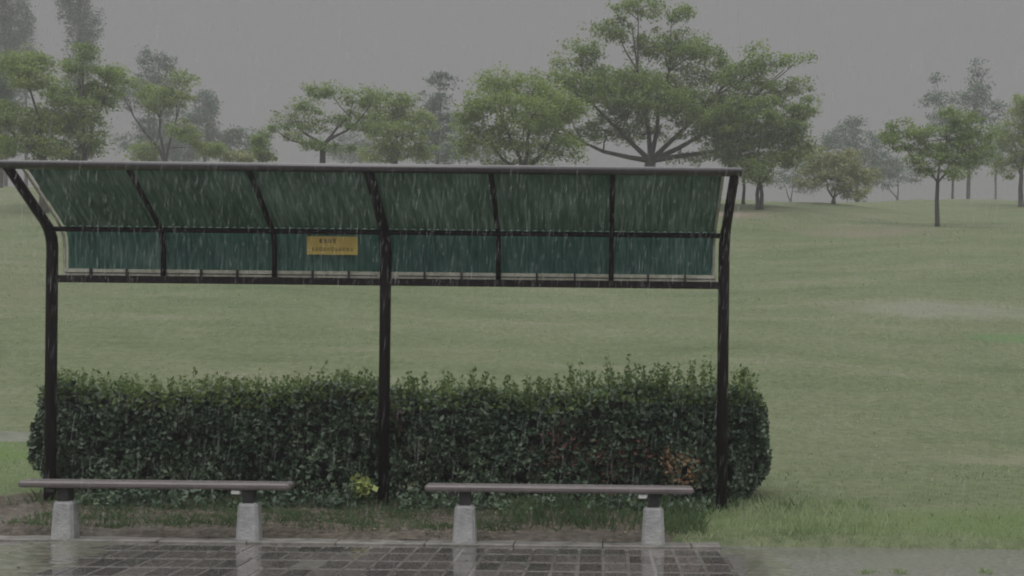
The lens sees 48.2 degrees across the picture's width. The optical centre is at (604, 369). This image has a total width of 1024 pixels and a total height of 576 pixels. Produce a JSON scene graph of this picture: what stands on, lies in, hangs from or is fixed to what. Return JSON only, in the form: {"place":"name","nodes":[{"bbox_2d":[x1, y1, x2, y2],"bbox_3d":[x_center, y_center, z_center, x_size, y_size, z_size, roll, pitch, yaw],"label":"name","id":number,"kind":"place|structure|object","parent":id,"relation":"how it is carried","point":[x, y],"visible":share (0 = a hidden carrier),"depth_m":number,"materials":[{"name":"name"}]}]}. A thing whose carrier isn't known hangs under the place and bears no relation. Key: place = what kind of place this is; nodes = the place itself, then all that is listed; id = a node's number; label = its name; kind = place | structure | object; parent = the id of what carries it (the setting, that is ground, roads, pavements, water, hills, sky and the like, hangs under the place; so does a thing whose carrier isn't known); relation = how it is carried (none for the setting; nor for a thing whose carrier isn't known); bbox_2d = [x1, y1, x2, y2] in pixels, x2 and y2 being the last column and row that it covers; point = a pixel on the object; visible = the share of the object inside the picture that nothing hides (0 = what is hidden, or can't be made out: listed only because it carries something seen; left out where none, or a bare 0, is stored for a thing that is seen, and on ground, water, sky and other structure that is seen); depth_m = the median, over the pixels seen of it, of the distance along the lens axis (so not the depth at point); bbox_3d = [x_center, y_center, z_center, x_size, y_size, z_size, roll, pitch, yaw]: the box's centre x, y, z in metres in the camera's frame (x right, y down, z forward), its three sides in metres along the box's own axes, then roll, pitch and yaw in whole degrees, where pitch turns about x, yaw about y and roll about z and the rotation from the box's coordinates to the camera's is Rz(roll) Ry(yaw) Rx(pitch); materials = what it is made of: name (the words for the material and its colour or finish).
{"place":"outdoors","nodes":[
{"label":"outdoors","id":0,"kind":"place"},
{"bbox_2d":[0,431,35,441],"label":"path","id":1,"kind":"structure","parent":0,"point":[11,436],"depth_m":13.51,"materials":[{"name":"grey concrete"}]},
{"bbox_2d":[0,492,674,542],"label":"soil bed","id":2,"kind":"object","parent":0,"point":[574,533],"visible":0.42,"depth_m":8.07,"materials":[{"name":"brown soil"}]},
{"bbox_2d":[347,472,378,504],"bbox_3d":[-1.950,0.978,9.202,0.268,0.332,0.258,1,0,0],"label":"weed plant","id":3,"kind":"object","parent":2,"relation":"on","point":[362,488],"visible":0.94,"depth_m":9.15,"materials":[{"name":"plant"}]},
{"bbox_2d":[0,160,741,509],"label":"rain shelter","id":4,"kind":"object","parent":2,"relation":"on","point":[464,226],"visible":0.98,"depth_m":9.21,"materials":[{"name":"teal paint"}]},
{"bbox_2d":[307,236,357,254],"bbox_3d":[-2.212,-1.010,9.250,0.414,0.150,0.006,1,0,0],"label":"notice sign","id":5,"kind":"object","parent":4,"relation":"attached to","point":[332,245],"visible":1,"depth_m":9.25,"materials":[{"name":"yellow metal"}]},
{"bbox_2d":[26,353,771,514],"bbox_3d":[-1.735,0.507,9.702,6.431,1.356,1.556,1,0,0],"label":"hedge","id":6,"kind":"object","parent":2,"relation":"on","point":[317,431],"visible":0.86,"depth_m":9.56,"materials":[{"name":"green plant"}]},
{"bbox_2d":[1,469,1021,539],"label":"weeds","id":7,"kind":"object","parent":2,"relation":"on","point":[692,517],"visible":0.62,"depth_m":8.61,"materials":[{"name":"green plant"}]},
{"bbox_2d":[0,186,1023,549],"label":"grass ground","id":8,"kind":"structure","parent":0,"point":[158,326],"depth_m":20.38,"materials":[{"name":"green plant"}]},
{"bbox_2d":[0,66,26,187],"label":"dark evergreen","id":9,"kind":"object","parent":8,"relation":"on","point":[4,92],"visible":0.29,"depth_m":57.91,"materials":[{"name":"green plant"}]},
{"bbox_2d":[0,0,35,186],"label":"poplar tree","id":10,"kind":"object","parent":8,"relation":"on","point":[6,19],"visible":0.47,"depth_m":92.69,"materials":[{"name":"green plant"}]},
{"bbox_2d":[12,0,39,186],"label":"poplar tree","id":11,"kind":"object","parent":8,"relation":"on","point":[26,91],"visible":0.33,"depth_m":102.34,"materials":[{"name":"green plant"}]},
{"bbox_2d":[0,43,74,212],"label":"bushy tree","id":12,"kind":"object","parent":8,"relation":"on","point":[39,144],"visible":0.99,"depth_m":40.78,"materials":[{"name":"green plant"}]},
{"bbox_2d":[18,40,131,160],"bbox_3d":[-20.068,-9.215,43.062,3.940,6.435,3.020,1,0,0],"label":"leaning tree","id":13,"kind":"object","parent":8,"relation":"on","point":[87,146],"visible":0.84,"depth_m":42.83,"materials":[{"name":"green plant"}]},
{"bbox_2d":[52,0,107,160],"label":"poplar tree","id":14,"kind":"object","parent":8,"relation":"on","point":[79,6],"visible":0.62,"depth_m":94.65,"materials":[{"name":"green plant"}]},
{"bbox_2d":[109,45,192,161],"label":"bluish tree","id":15,"kind":"object","parent":8,"relation":"on","point":[149,123],"visible":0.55,"depth_m":87.74,"materials":[{"name":"green plant"}]},
{"bbox_2d":[111,131,204,161],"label":"faint tree","id":16,"kind":"object","parent":8,"relation":"on","point":[124,144],"visible":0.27,"depth_m":109.06,"materials":[{"name":"green plant"}]},
{"bbox_2d":[102,62,229,161],"bbox_3d":[-19.285,-10.318,50.019,5.400,6.063,2.734,1,0,0],"label":"spreading tree","id":17,"kind":"object","parent":8,"relation":"on","point":[159,97],"visible":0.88,"depth_m":49.87,"materials":[{"name":"green plant"}]},
{"bbox_2d":[163,89,237,161],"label":"conical tree","id":18,"kind":"object","parent":8,"relation":"on","point":[210,108],"visible":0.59,"depth_m":96.97,"materials":[{"name":"green plant"}]},
{"bbox_2d":[219,149,266,162],"bbox_3d":[-16.087,-8.520,50.309,2.232,2.549,1.245,1,0,18],"label":"yellow bush","id":19,"kind":"object","parent":8,"relation":"on","point":[235,156],"visible":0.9,"depth_m":50.11,"materials":[{"name":"green plant"}]},
{"bbox_2d":[210,124,276,162],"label":"hazy bush","id":20,"kind":"object","parent":8,"relation":"on","point":[239,131],"visible":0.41,"depth_m":79.98,"materials":[{"name":"green plant"}]},
{"bbox_2d":[248,132,277,162],"bbox_3d":[-13.502,-7.638,44.924,1.021,3.376,1.383,1,0,0],"label":"green bush","id":21,"kind":"object","parent":8,"relation":"on","point":[259,140],"visible":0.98,"depth_m":44.76,"materials":[{"name":"green plant"}]},
{"bbox_2d":[257,79,393,162],"bbox_3d":[-11.261,-8.844,46.026,5.412,5.621,2.505,1,0,0],"label":"umbrella tree","id":22,"kind":"object","parent":8,"relation":"on","point":[321,146],"visible":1,"depth_m":46.04,"materials":[{"name":"green plant"}]},
{"bbox_2d":[316,129,389,163],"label":"faint tree","id":23,"kind":"object","parent":8,"relation":"on","point":[343,141],"visible":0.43,"depth_m":109.00,"materials":[{"name":"green plant"}]},
{"bbox_2d":[353,91,441,163],"bbox_3d":[-9.468,-10.086,51.778,4.026,5.356,3.012,1,0,0],"label":"leafy tree","id":24,"kind":"object","parent":8,"relation":"on","point":[399,126],"visible":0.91,"depth_m":51.67,"materials":[{"name":"green plant"}]},
{"bbox_2d":[406,70,469,164],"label":"dark tree","id":25,"kind":"object","parent":8,"relation":"on","point":[434,139],"visible":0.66,"depth_m":75.15,"materials":[{"name":"green plant"}]},
{"bbox_2d":[440,122,509,164],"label":"faint tree","id":26,"kind":"object","parent":8,"relation":"on","point":[482,156],"visible":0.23,"depth_m":110.91,"materials":[{"name":"green plant"}]},
{"bbox_2d":[439,61,597,165],"bbox_3d":[-3.049,-8.042,40.979,5.613,6.178,3.580,1,0,0],"label":"tree","id":27,"kind":"object","parent":8,"relation":"on","point":[550,107],"visible":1,"depth_m":40.75,"materials":[{"name":"green plant"}]},
{"bbox_2d":[517,0,824,167],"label":"tree","id":28,"kind":"object","parent":8,"relation":"on","point":[679,100],"visible":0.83,"depth_m":44.62,"materials":[{"name":"green plant"}]},
{"bbox_2d":[710,130,761,203],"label":"thin tree","id":29,"kind":"object","parent":8,"relation":"on","point":[744,189],"visible":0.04,"depth_m":46.74,"materials":[{"name":"green plant"}]},
{"bbox_2d":[688,92,822,209],"bbox_3d":[5.824,-8.342,43.954,5.269,4.599,3.263,1,0,0],"label":"slim tree","id":30,"kind":"object","parent":8,"relation":"on","point":[784,156],"visible":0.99,"depth_m":43.70,"materials":[{"name":"green plant"}]},
{"bbox_2d":[763,160,825,201],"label":"faint tree","id":31,"kind":"object","parent":8,"relation":"on","point":[788,179],"visible":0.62,"depth_m":107.20,"materials":[{"name":"green plant"}]},
{"bbox_2d":[791,145,884,203],"bbox_3d":[10.475,-8.490,49.984,4.237,2.688,2.382,1,0,-14],"label":"tree","id":32,"kind":"object","parent":8,"relation":"on","point":[834,161],"visible":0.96,"depth_m":49.69,"materials":[{"name":"green plant"}]},
{"bbox_2d":[800,114,905,201],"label":"hazy tree","id":33,"kind":"object","parent":8,"relation":"on","point":[869,153],"visible":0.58,"depth_m":94.67,"materials":[{"name":"green plant"}]},
{"bbox_2d":[869,156,939,199],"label":"faint tree","id":34,"kind":"object","parent":8,"relation":"on","point":[887,184],"visible":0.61,"depth_m":106.80,"materials":[{"name":"green plant"}]},
{"bbox_2d":[873,104,1000,226],"bbox_3d":[11.797,-7.110,40.123,4.473,4.454,2.016,1,0,0],"label":"young tree","id":35,"kind":"object","parent":8,"relation":"on","point":[962,140],"visible":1,"depth_m":39.95,"materials":[{"name":"green plant"}]},
{"bbox_2d":[913,72,980,198],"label":"slender tree","id":36,"kind":"object","parent":8,"relation":"on","point":[934,119],"visible":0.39,"depth_m":80.46,"materials":[{"name":"green plant"}]},
{"bbox_2d":[924,58,1014,198],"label":"tall tree","id":37,"kind":"object","parent":8,"relation":"on","point":[976,97],"visible":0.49,"depth_m":87.49,"materials":[{"name":"green plant"}]},
{"bbox_2d":[983,125,1023,198],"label":"faint tree","id":38,"kind":"object","parent":8,"relation":"on","point":[995,181],"visible":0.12,"depth_m":112.15,"materials":[{"name":"green plant"}]},
{"bbox_2d":[984,93,1023,206],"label":"pale tree","id":39,"kind":"object","parent":8,"relation":"on","point":[1018,138],"visible":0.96,"depth_m":55.00,"materials":[{"name":"green plant"}]},
{"bbox_2d":[0,542,1023,575],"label":"pavement","id":40,"kind":"structure","parent":0,"point":[824,561],"depth_m":7.26,"materials":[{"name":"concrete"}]},
{"bbox_2d":[0,535,720,548],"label":"kerb","id":41,"kind":"structure","parent":40,"relation":"on","point":[445,543],"depth_m":7.68,"materials":[{"name":"concrete"}]},
{"bbox_2d":[18,479,294,541],"bbox_3d":[-3.040,0.963,7.737,1.826,0.411,0.175,1,0,0],"label":"park bench","id":42,"kind":"object","parent":41,"relation":"on","point":[65,520],"visible":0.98,"depth_m":7.68,"materials":[{"name":"grey concrete"}]},
{"bbox_2d":[425,483,693,545],"bbox_3d":[-0.307,0.991,7.737,1.812,0.411,0.175,1,0,0],"label":"park bench","id":43,"kind":"object","parent":41,"relation":"on","point":[465,528],"visible":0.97,"depth_m":7.68,"materials":[{"name":"grey concrete"}]},
{"bbox_2d":[40,543,737,575],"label":"paving mortar","id":44,"kind":"object","parent":40,"relation":"on","point":[305,564],"visible":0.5,"depth_m":7.04,"materials":[{"name":"grey concrete"}]},
{"bbox_2d":[35,544,732,575],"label":"paving setts","id":45,"kind":"structure","parent":44,"relation":"on","point":[443,558],"depth_m":7.02,"materials":[{"name":"grey stone"}]},
{"bbox_2d":[0,496,715,575],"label":"leaf litter","id":46,"kind":"object","parent":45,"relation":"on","point":[352,525],"visible":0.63,"depth_m":8.22,"materials":[{"name":"brown plant"}]},
{"bbox_2d":[0,540,792,575],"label":"silt","id":47,"kind":"object","parent":45,"relation":"on","point":[29,557],"visible":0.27,"depth_m":7.12,"materials":[{"name":"soil"}]},
{"bbox_2d":[854,567,995,574],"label":"crack weeds","id":48,"kind":"object","parent":40,"relation":"on","point":[896,571],"visible":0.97,"depth_m":6.82,"materials":[{"name":"green plant"}]},
{"bbox_2d":[0,0,1023,202],"label":"sky","id":49,"kind":"structure","parent":0,"point":[877,58],"materials":[{"name":"grey"}]}
]}

